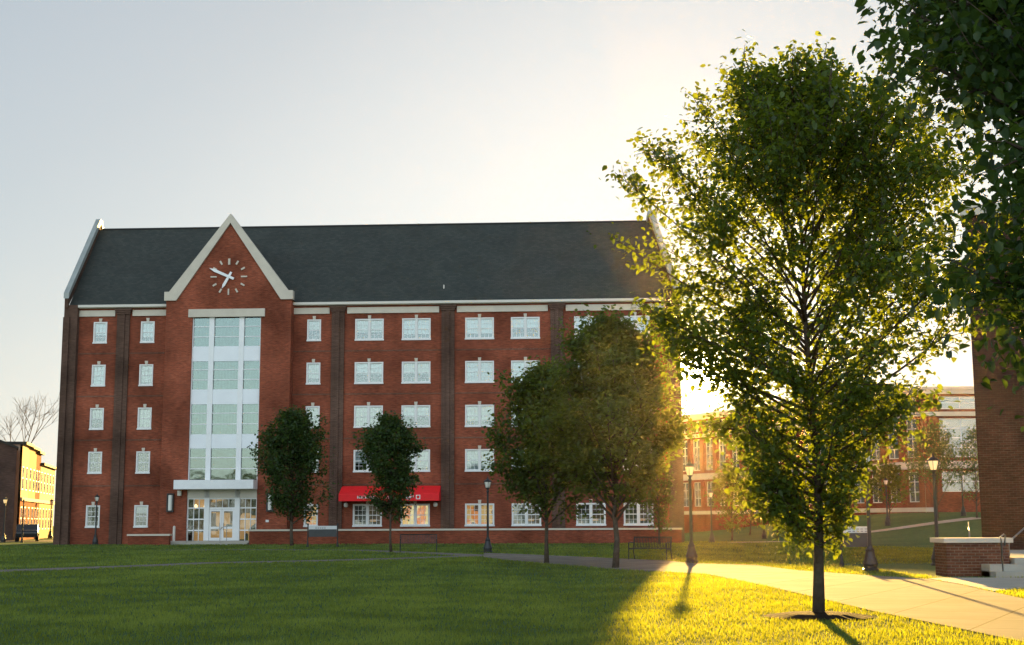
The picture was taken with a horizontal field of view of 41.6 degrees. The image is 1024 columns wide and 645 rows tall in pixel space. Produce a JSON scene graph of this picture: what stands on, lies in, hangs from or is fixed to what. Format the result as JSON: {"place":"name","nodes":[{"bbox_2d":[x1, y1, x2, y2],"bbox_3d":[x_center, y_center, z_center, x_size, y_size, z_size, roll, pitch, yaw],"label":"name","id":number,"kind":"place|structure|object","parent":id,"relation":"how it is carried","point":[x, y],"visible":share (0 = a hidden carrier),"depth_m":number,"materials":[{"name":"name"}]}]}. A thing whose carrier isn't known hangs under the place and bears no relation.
{"place":"outdoors","nodes":[
{"label":"outdoors","id":0,"kind":"place"},
{"bbox_2d":[0,540,52,541],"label":"road","id":1,"kind":"structure","parent":0,"point":[33,541],"depth_m":110.80,"materials":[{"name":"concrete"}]},
{"bbox_2d":[15,524,38,540],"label":"parked car","id":2,"kind":"object","parent":1,"relation":"on","point":[30,530],"visible":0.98,"depth_m":111.19,"materials":[{"name":"grey paint"}]},
{"bbox_2d":[0,555,483,571],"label":"path","id":3,"kind":"structure","parent":0,"point":[98,567],"depth_m":48.42,"materials":[{"name":"concrete"}]},
{"bbox_2d":[170,549,482,555],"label":"path","id":4,"kind":"structure","parent":0,"point":[457,554],"depth_m":66.90,"materials":[{"name":"concrete"}]},
{"bbox_2d":[0,512,1023,644],"bbox_3d":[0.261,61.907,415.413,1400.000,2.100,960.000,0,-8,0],"label":"ground","id":5,"kind":"structure","parent":0,"point":[918,536],"depth_m":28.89,"materials":[{"name":"green plant"}]},
{"bbox_2d":[0,496,7,542],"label":"street lamp","id":6,"kind":"object","parent":5,"relation":"on","point":[3,537],"visible":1,"depth_m":106.14,"materials":[{"name":"black metal"}]},
{"bbox_2d":[0,440,18,540],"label":"brick house","id":7,"kind":"structure","parent":5,"relation":"on","point":[8,455],"depth_m":117.00,"materials":[{"name":"brick"}]},
{"bbox_2d":[5,441,33,539],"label":"townhouse","id":8,"kind":"structure","parent":5,"relation":"on","point":[22,474],"depth_m":121.60,"materials":[{"name":"yellow brick"}]},
{"bbox_2d":[20,466,23,489],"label":"window","id":9,"kind":"structure","parent":8,"relation":"in","point":[21,466],"depth_m":121.65,"materials":[{"name":"white"}]},
{"bbox_2d":[26,467,27,489],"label":"window","id":10,"kind":"structure","parent":8,"relation":"in","point":[27,467],"depth_m":124.21,"materials":[{"name":"white"}]},
{"bbox_2d":[20,499,24,542],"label":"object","id":11,"kind":"object","parent":5,"relation":"on","point":[22,523],"visible":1,"depth_m":105.72,"materials":[{"name":"black paint"}]},
{"bbox_2d":[0,391,59,443],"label":"bare tree","id":12,"kind":"object","parent":5,"relation":"on","point":[35,413],"visible":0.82,"depth_m":149.66,"materials":[{"name":"brown plant"}]},
{"bbox_2d":[20,446,40,539],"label":"townhouse","id":13,"kind":"structure","parent":5,"relation":"on","point":[32,482],"depth_m":127.34,"materials":[{"name":"orange brick"}]},
{"bbox_2d":[33,451,44,538],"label":"townhouse","id":14,"kind":"structure","parent":5,"relation":"on","point":[37,488],"depth_m":131.54,"materials":[{"name":"orange brick"}]},
{"bbox_2d":[38,463,55,538],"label":"townhouse","id":15,"kind":"structure","parent":5,"relation":"on","point":[47,481],"depth_m":138.40,"materials":[{"name":"brick"}]},
{"bbox_2d":[47,499,53,538],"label":"street lamp","id":16,"kind":"object","parent":5,"relation":"on","point":[50,531],"visible":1,"depth_m":133.64,"materials":[{"name":"black metal"}]},
{"bbox_2d":[92,494,99,544],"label":"street lamp","id":17,"kind":"object","parent":5,"relation":"on","point":[95,540],"visible":0.99,"depth_m":94.03,"materials":[{"name":"black metal"}]},
{"bbox_2d":[127,534,171,544],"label":"terrace wall","id":18,"kind":"structure","parent":5,"relation":"on","point":[149,539],"depth_m":90.48,"materials":[{"name":"red brick"}]},
{"bbox_2d":[170,541,248,544],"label":"entrance steps","id":19,"kind":"structure","parent":5,"relation":"on","point":[210,542],"depth_m":91.29,"materials":[{"name":"concrete"}]},
{"bbox_2d":[172,526,174,540],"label":"bollard","id":20,"kind":"object","parent":19,"relation":"on","point":[173,538],"visible":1,"depth_m":91.98,"materials":[{"name":"beige"}]},
{"bbox_2d":[186,526,226,542],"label":"handrail","id":21,"kind":"object","parent":19,"relation":"on","point":[193,533],"visible":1,"depth_m":92.91,"materials":[{"name":"silver metal"}]},
{"bbox_2d":[247,404,338,545],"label":"shade tree","id":22,"kind":"object","parent":5,"relation":"on","point":[295,435],"visible":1,"depth_m":84.23,"materials":[{"name":"green plant"}]},
{"bbox_2d":[306,523,338,546],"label":"map sign","id":23,"kind":"object","parent":5,"relation":"on","point":[322,531],"visible":0.94,"depth_m":79.65,"materials":[{"name":"grey metal"}]},
{"bbox_2d":[53,210,684,544],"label":"brick hall","id":24,"kind":"structure","parent":5,"relation":"on","point":[192,358],"depth_m":96.19,"materials":[{"name":"red brick"}]},
{"bbox_2d":[85,502,99,527],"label":"window","id":25,"kind":"structure","parent":24,"relation":"in","point":[93,503],"depth_m":95.56,"materials":[{"name":"white"}]},
{"bbox_2d":[87,448,101,473],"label":"window","id":26,"kind":"structure","parent":24,"relation":"in","point":[96,467],"depth_m":96.18,"materials":[{"name":"white"}]},
{"bbox_2d":[89,404,103,429],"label":"window","id":27,"kind":"structure","parent":24,"relation":"in","point":[97,412],"depth_m":96.64,"materials":[{"name":"white glass"}]},
{"bbox_2d":[91,361,105,386],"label":"window","id":28,"kind":"structure","parent":24,"relation":"in","point":[99,377],"depth_m":97.09,"materials":[{"name":"white glass"}]},
{"bbox_2d":[92,318,107,343],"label":"window","id":29,"kind":"structure","parent":24,"relation":"in","point":[100,328],"depth_m":97.54,"materials":[{"name":"white"}]},
{"bbox_2d":[133,502,147,527],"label":"window","id":30,"kind":"structure","parent":24,"relation":"in","point":[142,508],"depth_m":95.42,"materials":[{"name":"white"}]},
{"bbox_2d":[135,448,149,473],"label":"window","id":31,"kind":"structure","parent":24,"relation":"in","point":[143,449],"depth_m":95.95,"materials":[{"name":"white"}]},
{"bbox_2d":[137,404,151,429],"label":"window","id":32,"kind":"structure","parent":24,"relation":"in","point":[144,416],"depth_m":96.45,"materials":[{"name":"white glass"}]},
{"bbox_2d":[138,361,152,385],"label":"window","id":33,"kind":"structure","parent":24,"relation":"in","point":[148,377],"depth_m":96.92,"materials":[{"name":"white glass"}]},
{"bbox_2d":[140,318,154,342],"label":"window","id":34,"kind":"structure","parent":24,"relation":"in","point":[147,325],"depth_m":97.38,"materials":[{"name":"white"}]},
{"bbox_2d":[209,509,221,540],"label":"door","id":35,"kind":"structure","parent":24,"relation":"in","point":[220,524],"depth_m":94.13,"materials":[{"name":"white paint"}]},
{"bbox_2d":[221,509,234,540],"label":"door","id":36,"kind":"structure","parent":24,"relation":"in","point":[222,539],"depth_m":94.06,"materials":[{"name":"white paint"}]},
{"bbox_2d":[303,502,317,526],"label":"window","id":37,"kind":"structure","parent":24,"relation":"in","point":[314,521],"depth_m":95.45,"materials":[{"name":"white"}]},
{"bbox_2d":[306,403,319,427],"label":"window","id":38,"kind":"structure","parent":24,"relation":"in","point":[316,408],"depth_m":95.89,"materials":[{"name":"white glass"}]},
{"bbox_2d":[306,316,320,340],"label":"window","id":39,"kind":"structure","parent":24,"relation":"in","point":[314,324],"depth_m":96.76,"materials":[{"name":"white"}]},
{"bbox_2d":[306,359,320,384],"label":"window","id":40,"kind":"structure","parent":24,"relation":"in","point":[312,369],"depth_m":96.31,"materials":[{"name":"white glass"}]},
{"bbox_2d":[353,450,372,471],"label":"window","id":41,"kind":"structure","parent":24,"relation":"in","point":[356,460],"depth_m":95.26,"materials":[{"name":"white"}]},
{"bbox_2d":[352,501,381,526],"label":"window","id":42,"kind":"structure","parent":24,"relation":"in","point":[363,514],"depth_m":94.73,"materials":[{"name":"white"}]},
{"bbox_2d":[353,402,382,427],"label":"window","id":43,"kind":"structure","parent":24,"relation":"in","point":[360,415],"depth_m":95.68,"materials":[{"name":"white glass"}]},
{"bbox_2d":[354,358,383,383],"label":"window","id":44,"kind":"structure","parent":24,"relation":"in","point":[372,367],"depth_m":96.15,"materials":[{"name":"white glass"}]},
{"bbox_2d":[355,315,383,340],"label":"window","id":45,"kind":"structure","parent":24,"relation":"in","point":[361,325],"depth_m":96.55,"materials":[{"name":"white"}]},
{"bbox_2d":[400,501,429,526],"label":"window","id":46,"kind":"structure","parent":24,"relation":"in","point":[420,516],"depth_m":95.07,"materials":[{"name":"white"}]},
{"bbox_2d":[401,358,430,383],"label":"window","id":47,"kind":"structure","parent":24,"relation":"in","point":[407,367],"depth_m":95.94,"materials":[{"name":"white glass"}]},
{"bbox_2d":[401,402,430,427],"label":"window","id":48,"kind":"structure","parent":24,"relation":"in","point":[418,409],"depth_m":95.49,"materials":[{"name":"white glass"}]},
{"bbox_2d":[402,315,430,339],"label":"window","id":49,"kind":"structure","parent":24,"relation":"in","point":[423,328],"depth_m":96.41,"materials":[{"name":"white"}]},
{"bbox_2d":[406,449,429,471],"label":"window","id":50,"kind":"structure","parent":24,"relation":"in","point":[425,457],"depth_m":95.00,"materials":[{"name":"white"}]},
{"bbox_2d":[465,314,493,339],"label":"window","id":51,"kind":"structure","parent":24,"relation":"in","point":[480,325],"depth_m":96.17,"materials":[{"name":"white"}]},
{"bbox_2d":[465,357,493,382],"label":"window","id":52,"kind":"structure","parent":24,"relation":"in","point":[474,373],"depth_m":95.73,"materials":[{"name":"white"}]},
{"bbox_2d":[465,445,493,471],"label":"window","id":53,"kind":"structure","parent":24,"relation":"in","point":[474,464],"depth_m":94.82,"materials":[{"name":"white"}]},
{"bbox_2d":[465,401,494,426],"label":"window","id":54,"kind":"structure","parent":24,"relation":"in","point":[481,412],"depth_m":95.28,"materials":[{"name":"white glass"}]},
{"bbox_2d":[465,500,494,525],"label":"window","id":55,"kind":"structure","parent":24,"relation":"in","point":[475,514],"depth_m":94.86,"materials":[{"name":"white glass"}]},
{"bbox_2d":[511,357,537,382],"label":"window","id":56,"kind":"structure","parent":24,"relation":"in","point":[522,363],"depth_m":95.59,"materials":[{"name":"white glass"}]},
{"bbox_2d":[511,313,539,338],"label":"window","id":57,"kind":"structure","parent":24,"relation":"in","point":[526,322],"depth_m":96.01,"materials":[{"name":"white"}]},
{"bbox_2d":[511,503,541,525],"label":"window","id":58,"kind":"structure","parent":24,"relation":"in","point":[522,519],"depth_m":94.68,"materials":[{"name":"white"}]},
{"bbox_2d":[574,315,592,337],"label":"window","id":59,"kind":"structure","parent":24,"relation":"in","point":[576,318],"depth_m":95.84,"materials":[{"name":"white"}]},
{"bbox_2d":[576,499,605,525],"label":"window","id":60,"kind":"structure","parent":24,"relation":"in","point":[590,508],"depth_m":94.45,"materials":[{"name":"white"}]},
{"bbox_2d":[622,312,649,335],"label":"window","id":61,"kind":"structure","parent":24,"relation":"in","point":[635,317],"depth_m":95.66,"materials":[{"name":"white"}]},
{"bbox_2d":[623,503,653,525],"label":"window","id":62,"kind":"structure","parent":24,"relation":"in","point":[636,517],"depth_m":94.33,"materials":[{"name":"white"}]},
{"bbox_2d":[347,410,427,551],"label":"shade tree","id":63,"kind":"object","parent":5,"relation":"on","point":[388,437],"visible":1,"depth_m":66.03,"materials":[{"name":"green plant"}]},
{"bbox_2d":[400,534,436,551],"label":"park bench","id":64,"kind":"object","parent":5,"relation":"on","point":[419,538],"visible":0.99,"depth_m":66.94,"materials":[{"name":"black paint"}]},
{"bbox_2d":[248,528,682,544],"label":"terrace wall","id":65,"kind":"structure","parent":5,"relation":"on","point":[471,536],"depth_m":89.81,"materials":[{"name":"red brick"}]},
{"bbox_2d":[483,476,492,552],"bbox_3d":[-1.161,9.180,64.466,0.460,3.630,0.460,-6,-10,36],"label":"street lamp","id":66,"kind":"object","parent":5,"relation":"on","point":[487,544],"visible":1,"depth_m":64.36,"materials":[{"name":"black metal"}]},
{"bbox_2d":[475,355,606,562],"bbox_3d":[1.191,4.924,47.924,4.993,7.433,5.262,0,-8,0],"label":"shade tree","id":67,"kind":"object","parent":5,"relation":"on","point":[531,393],"visible":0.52,"depth_m":47.29,"materials":[{"name":"green plant"}]},
{"bbox_2d":[510,303,701,567],"bbox_3d":[2.953,3.595,42.467,6.042,8.453,5.717,0,-8,0],"label":"shade tree","id":68,"kind":"object","parent":5,"relation":"on","point":[606,353],"visible":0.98,"depth_m":41.93,"materials":[{"name":"green plant"}]},
{"bbox_2d":[628,537,672,559],"bbox_3d":[5.247,8.577,51.131,1.566,0.878,0.622,-5,-10,28],"label":"park bench","id":69,"kind":"object","parent":5,"relation":"on","point":[634,545],"visible":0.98,"depth_m":51.25,"materials":[{"name":"black paint"}]},
{"bbox_2d":[639,455,676,544],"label":"tree","id":70,"kind":"object","parent":5,"relation":"on","point":[657,506],"visible":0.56,"depth_m":83.13,"materials":[{"name":"green plant"}]},
{"bbox_2d":[684,459,697,562],"bbox_3d":[6.316,6.655,47.619,0.460,3.630,0.460,4,-10,-29],"label":"street lamp","id":71,"kind":"object","parent":5,"relation":"on","point":[691,555],"visible":0.99,"depth_m":47.51,"materials":[{"name":"metal"}]},
{"bbox_2d":[708,489,714,542],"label":"street lamp","id":72,"kind":"object","parent":5,"relation":"on","point":[711,537],"visible":0.99,"depth_m":91.52,"materials":[{"name":"black metal"}]},
{"bbox_2d":[702,459,751,540],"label":"tree","id":73,"kind":"object","parent":5,"relation":"on","point":[729,511],"visible":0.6,"depth_m":98.48,"materials":[{"name":"green plant"}]},
{"bbox_2d":[730,484,760,534],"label":"tree","id":74,"kind":"object","parent":5,"relation":"on","point":[751,518],"visible":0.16,"depth_m":120.27,"materials":[{"name":"green plant"}]},
{"bbox_2d":[761,501,766,538],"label":"street lamp","id":75,"kind":"object","parent":5,"relation":"on","point":[764,535],"visible":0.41,"depth_m":106.03,"materials":[{"name":"black metal"}]},
{"bbox_2d":[762,611,874,619],"bbox_3d":[4.641,4.405,20.359,1.664,0.070,1.653,0,-8,0],"label":"mulch bed","id":76,"kind":"object","parent":5,"relation":"on","point":[811,615],"visible":0.94,"depth_m":19.96,"materials":[{"name":"brown soil"}]},
{"bbox_2d":[587,29,1023,611],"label":"shade tree","id":77,"kind":"object","parent":76,"relation":"on","point":[775,135],"visible":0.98,"depth_m":20.22,"materials":[{"name":"green plant"}]},
{"bbox_2d":[683,383,980,532],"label":"brick hall","id":78,"kind":"structure","parent":5,"relation":"on","point":[699,453],"depth_m":127.94,"materials":[{"name":"red brick"}]},
{"bbox_2d":[683,441,687,471],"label":"window","id":79,"kind":"structure","parent":78,"relation":"in","point":[685,457],"depth_m":158.25,"materials":[{"name":"white"}]},
{"bbox_2d":[683,483,688,506],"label":"window","id":80,"kind":"structure","parent":78,"relation":"in","point":[686,497],"depth_m":157.57,"materials":[{"name":"white glass"}]},
{"bbox_2d":[693,439,699,470],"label":"window","id":81,"kind":"structure","parent":78,"relation":"in","point":[696,444],"depth_m":156.14,"materials":[{"name":"white glass"}]},
{"bbox_2d":[694,482,700,506],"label":"window","id":82,"kind":"structure","parent":78,"relation":"in","point":[697,484],"depth_m":155.49,"materials":[{"name":"white glass"}]},
{"bbox_2d":[706,438,712,469],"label":"window","id":83,"kind":"structure","parent":78,"relation":"in","point":[709,453],"depth_m":154.02,"materials":[{"name":"white glass"}]},
{"bbox_2d":[707,481,713,505],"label":"window","id":84,"kind":"structure","parent":78,"relation":"in","point":[709,485],"depth_m":153.64,"materials":[{"name":"white glass"}]},
{"bbox_2d":[719,437,725,468],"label":"window","id":85,"kind":"structure","parent":78,"relation":"in","point":[722,449],"depth_m":151.93,"materials":[{"name":"white glass"}]},
{"bbox_2d":[732,437,738,466],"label":"window","id":86,"kind":"structure","parent":78,"relation":"in","point":[733,456],"depth_m":149.72,"materials":[{"name":"white glass"}]},
{"bbox_2d":[804,429,811,463],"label":"window","id":87,"kind":"structure","parent":78,"relation":"in","point":[806,445],"depth_m":139.23,"materials":[{"name":"white"}]},
{"bbox_2d":[855,481,864,502],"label":"window","id":88,"kind":"structure","parent":78,"relation":"in","point":[862,499],"depth_m":131.74,"materials":[{"name":"white glass"}]},
{"bbox_2d":[871,430,879,459],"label":"window","id":89,"kind":"structure","parent":78,"relation":"in","point":[876,453],"depth_m":130.14,"materials":[{"name":"white glass"}]},
{"bbox_2d":[872,476,881,502],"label":"window","id":90,"kind":"structure","parent":78,"relation":"in","point":[879,500],"depth_m":129.79,"materials":[{"name":"white glass"}]},
{"bbox_2d":[888,424,898,458],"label":"window","id":91,"kind":"structure","parent":78,"relation":"in","point":[894,455],"depth_m":128.19,"materials":[{"name":"white glass"}]},
{"bbox_2d":[906,419,916,457],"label":"window","id":92,"kind":"structure","parent":78,"relation":"in","point":[910,427],"depth_m":126.23,"materials":[{"name":"white glass"}]},
{"bbox_2d":[909,472,919,501],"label":"window","id":93,"kind":"structure","parent":78,"relation":"in","point":[916,483],"depth_m":125.40,"materials":[{"name":"white glass"}]},
{"bbox_2d":[839,526,867,566],"bbox_3d":[10.872,7.015,42.636,1.090,1.420,0.162,0,-8,-3],"label":"map sign","id":94,"kind":"object","parent":5,"relation":"on","point":[861,540],"visible":0.45,"depth_m":42.61,"materials":[{"name":"grey metal"}]},
{"bbox_2d":[862,450,878,571],"bbox_3d":[10.325,5.368,39.042,0.460,3.630,0.460,-7,-11,38],"label":"street lamp","id":95,"kind":"object","parent":5,"relation":"on","point":[870,562],"visible":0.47,"depth_m":38.80,"materials":[{"name":"black metal"}]},
{"bbox_2d":[883,477,889,525],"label":"street lamp","id":96,"kind":"object","parent":5,"relation":"on","point":[887,520],"visible":1,"depth_m":100.71,"materials":[{"name":"black metal"}]},
{"bbox_2d":[858,458,918,519],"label":"tree","id":97,"kind":"object","parent":5,"relation":"on","point":[887,469],"visible":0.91,"depth_m":104.01,"materials":[{"name":"green plant"}]},
{"bbox_2d":[927,452,938,565],"bbox_3d":[13.705,6.025,43.579,0.460,3.630,0.460,4,-9,-24],"label":"street lamp","id":98,"kind":"object","parent":5,"relation":"on","point":[933,461],"visible":0.77,"depth_m":43.62,"materials":[{"name":"metal"}]},
{"bbox_2d":[898,420,969,517],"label":"tree","id":99,"kind":"object","parent":5,"relation":"on","point":[936,448],"visible":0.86,"depth_m":101.34,"materials":[{"name":"green plant"}]},
{"bbox_2d":[847,0,1023,431],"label":"shade tree","id":100,"kind":"object","parent":5,"relation":"on","point":[980,43],"visible":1,"depth_m":11.14,"materials":[{"name":"green plant"}]},
{"bbox_2d":[942,424,979,517],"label":"tree","id":101,"kind":"object","parent":5,"relation":"on","point":[972,467],"visible":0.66,"depth_m":97.91,"materials":[{"name":"green plant"}]},
{"bbox_2d":[959,470,966,515],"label":"street lamp","id":102,"kind":"object","parent":5,"relation":"on","point":[963,512],"visible":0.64,"depth_m":101.07,"materials":[{"name":"black metal"}]},
{"bbox_2d":[930,537,1012,576],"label":"planter wall","id":103,"kind":"structure","parent":5,"relation":"on","point":[961,556],"depth_m":34.98,"materials":[{"name":"brown brick"}]},
{"bbox_2d":[968,522,1005,571],"bbox_3d":[12.713,6.112,36.513,0.381,1.398,5.301,-2,-9,8],"label":"handrail","id":104,"kind":"object","parent":5,"relation":"on","point":[1001,545],"visible":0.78,"depth_m":34.02,"materials":[{"name":"silver metal"}]},
{"bbox_2d":[960,202,1023,549],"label":"brick hall","id":105,"kind":"structure","parent":5,"relation":"on","point":[1000,445],"depth_m":44.59,"materials":[{"name":"red brick"}]},
{"bbox_2d":[981,550,1023,577],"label":"steps","id":106,"kind":"structure","parent":5,"relation":"on","point":[1014,568],"depth_m":34.32,"materials":[{"name":"concrete"}]},
{"bbox_2d":[1009,528,1023,554],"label":"handrail","id":107,"kind":"object","parent":106,"relation":"on","point":[1020,531],"visible":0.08,"depth_m":36.69,"materials":[{"name":"silver metal"}]},
{"bbox_2d":[0,0,1023,525],"label":"sky","id":108,"kind":"structure","parent":0,"point":[119,113],"materials":[{"name":"white"}]},
{"bbox_2d":[484,553,1023,642],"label":"path","id":109,"kind":"structure","parent":0,"point":[971,609],"depth_m":27.26,"materials":[{"name":"concrete"}]},
{"bbox_2d":[764,517,980,541],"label":"path","id":110,"kind":"structure","parent":0,"point":[939,522],"depth_m":96.17,"materials":[{"name":"concrete"}]},
{"bbox_2d":[928,578,1023,591],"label":"path","id":111,"kind":"structure","parent":0,"point":[994,584],"depth_m":30.94,"materials":[{"name":"concrete"}]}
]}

